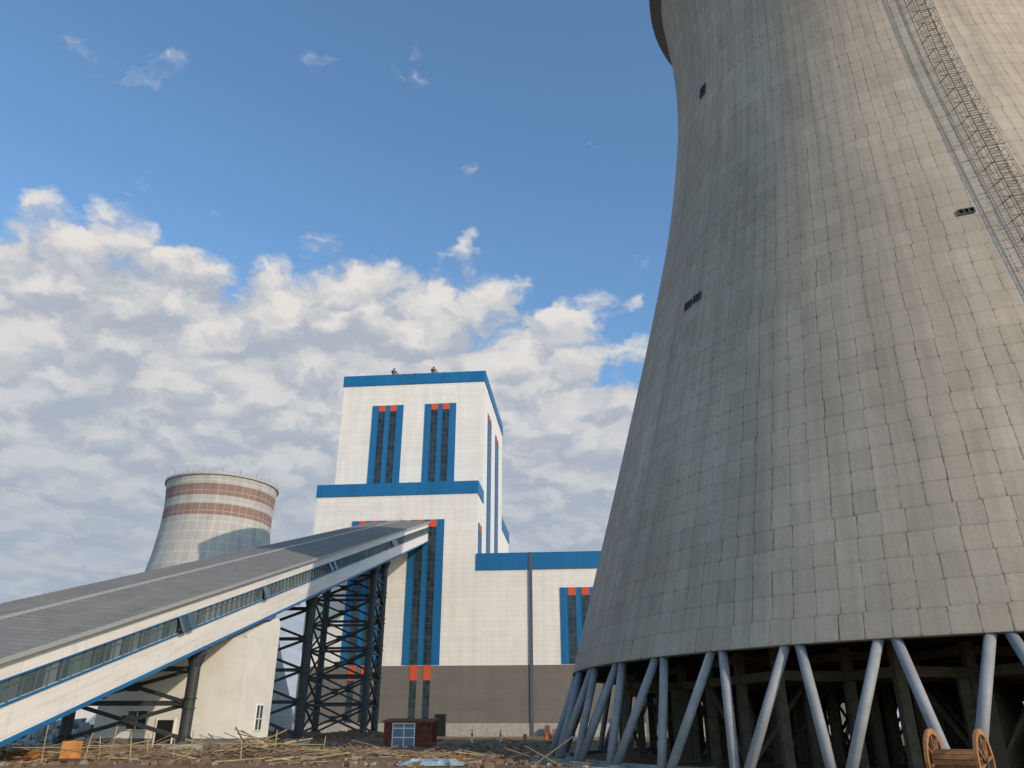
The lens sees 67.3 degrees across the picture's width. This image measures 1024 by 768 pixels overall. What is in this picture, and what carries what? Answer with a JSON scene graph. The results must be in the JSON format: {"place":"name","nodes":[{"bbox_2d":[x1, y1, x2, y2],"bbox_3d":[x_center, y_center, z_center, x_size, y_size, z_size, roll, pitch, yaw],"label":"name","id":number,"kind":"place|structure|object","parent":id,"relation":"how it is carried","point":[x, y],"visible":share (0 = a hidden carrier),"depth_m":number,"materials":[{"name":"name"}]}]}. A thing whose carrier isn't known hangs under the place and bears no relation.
{"place":"outdoors","nodes":[
{"label":"outdoors","id":0,"kind":"place"},
{"bbox_2d":[98,467,292,731],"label":"cooling tower","id":1,"kind":"structure","parent":0,"point":[208,514],"depth_m":267.75,"materials":[{"name":"concrete"}]},
{"bbox_2d":[0,727,1023,767],"bbox_3d":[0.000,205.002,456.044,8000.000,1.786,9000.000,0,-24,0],"label":"ground","id":2,"kind":"structure","parent":0,"point":[763,762],"depth_m":54.09,"materials":[{"name":"brown soil"}]},
{"bbox_2d":[2,718,93,749],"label":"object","id":3,"kind":"object","parent":2,"relation":"on","point":[35,738],"visible":0.4,"depth_m":75.80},
{"bbox_2d":[56,706,97,724],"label":"workshop","id":4,"kind":"structure","parent":2,"relation":"on","point":[88,715],"depth_m":137.75,"materials":[{"name":"white concrete"}]},
{"bbox_2d":[39,649,207,751],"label":"trestle","id":5,"kind":"object","parent":2,"relation":"on","point":[186,704],"visible":0.61,"depth_m":67.81,"materials":[{"name":"metal"}]},
{"bbox_2d":[0,725,325,762],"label":"stake fence","id":6,"kind":"object","parent":2,"relation":"on","point":[174,744],"visible":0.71,"depth_m":46.72,"materials":[{"name":"brown wood"}]},
{"bbox_2d":[88,618,279,749],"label":"transfer house","id":7,"kind":"structure","parent":2,"relation":"on","point":[236,680],"depth_m":74.74,"materials":[{"name":"white concrete"}]},
{"bbox_2d":[0,520,430,746],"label":"conveyor gallery","id":8,"kind":"object","parent":2,"relation":"on","point":[66,652],"visible":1,"depth_m":63.82,"materials":[{"name":"grey metal"}]},
{"bbox_2d":[21,741,465,760],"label":"formwork panels","id":9,"kind":"object","parent":2,"relation":"on","point":[70,753],"visible":0.54,"depth_m":46.34,"materials":[{"name":"orange wood"}]},
{"bbox_2d":[263,596,317,743],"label":"trestle","id":10,"kind":"object","parent":2,"relation":"on","point":[298,702],"visible":0.39,"depth_m":99.03,"materials":[{"name":"metal"}]},
{"bbox_2d":[0,728,618,767],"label":"rubble","id":11,"kind":"object","parent":2,"relation":"on","point":[353,733],"visible":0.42,"depth_m":47.93,"materials":[{"name":"concrete"}]},
{"bbox_2d":[302,561,390,731],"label":"trestle","id":12,"kind":"object","parent":2,"relation":"on","point":[366,703],"visible":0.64,"depth_m":137.14,"materials":[{"name":"metal"}]},
{"bbox_2d":[0,726,741,767],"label":"bamboo pole pile","id":13,"kind":"object","parent":2,"relation":"on","point":[255,749],"visible":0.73,"depth_m":48.89,"materials":[{"name":"beige wood"}]},
{"bbox_2d":[382,718,439,747],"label":"site shed","id":14,"kind":"structure","parent":2,"relation":"on","point":[414,732],"depth_m":78.32,"materials":[{"name":"red metal"}]},
{"bbox_2d":[395,757,468,765],"bbox_3d":[-4.441,21.720,44.287,4.550,0.434,3.318,0,-24,0],"label":"tarpaulin","id":15,"kind":"object","parent":2,"relation":"on","point":[435,761],"visible":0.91,"depth_m":43.57,"materials":[{"name":"white plastic"}]},
{"bbox_2d":[299,381,596,666],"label":"walls","id":16,"kind":"structure","parent":2,"relation":"on","point":[484,617],"depth_m":192.88,"materials":[{"name":"white paint"}]},
{"bbox_2d":[316,371,600,569],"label":"parapet bands","id":17,"kind":"object","parent":16,"relation":"on","point":[540,560],"visible":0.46,"depth_m":198.71,"materials":[{"name":"blue metal"}]},
{"bbox_2d":[340,403,592,722],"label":"window strips","id":18,"kind":"object","parent":16,"relation":"attached to","point":[422,624],"depth_m":189.86,"materials":[{"name":"blue glass"}]},
{"bbox_2d":[391,366,657,736],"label":"doors and vents","id":19,"kind":"structure","parent":16,"relation":"attached to","point":[441,726],"depth_m":175.77,"materials":[{"name":"metal"}]},
{"bbox_2d":[292,665,849,736],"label":"cladding","id":20,"kind":"structure","parent":16,"relation":"attached to","point":[485,700],"depth_m":176.85,"materials":[{"name":"metal"}]},
{"bbox_2d":[531,0,1023,767],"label":"cooling tower","id":21,"kind":"structure","parent":2,"relation":"on","point":[815,516],"depth_m":52.86,"materials":[{"name":"concrete"}]},
{"bbox_2d":[923,728,995,767],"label":"cable drum","id":22,"kind":"object","parent":2,"relation":"on","point":[974,757],"visible":1,"depth_m":24.70,"materials":[{"name":"brown wood"}]},
{"bbox_2d":[0,0,1023,726],"label":"sky","id":23,"kind":"structure","parent":0,"point":[216,216],"materials":[{"name":"blue"}]}
]}

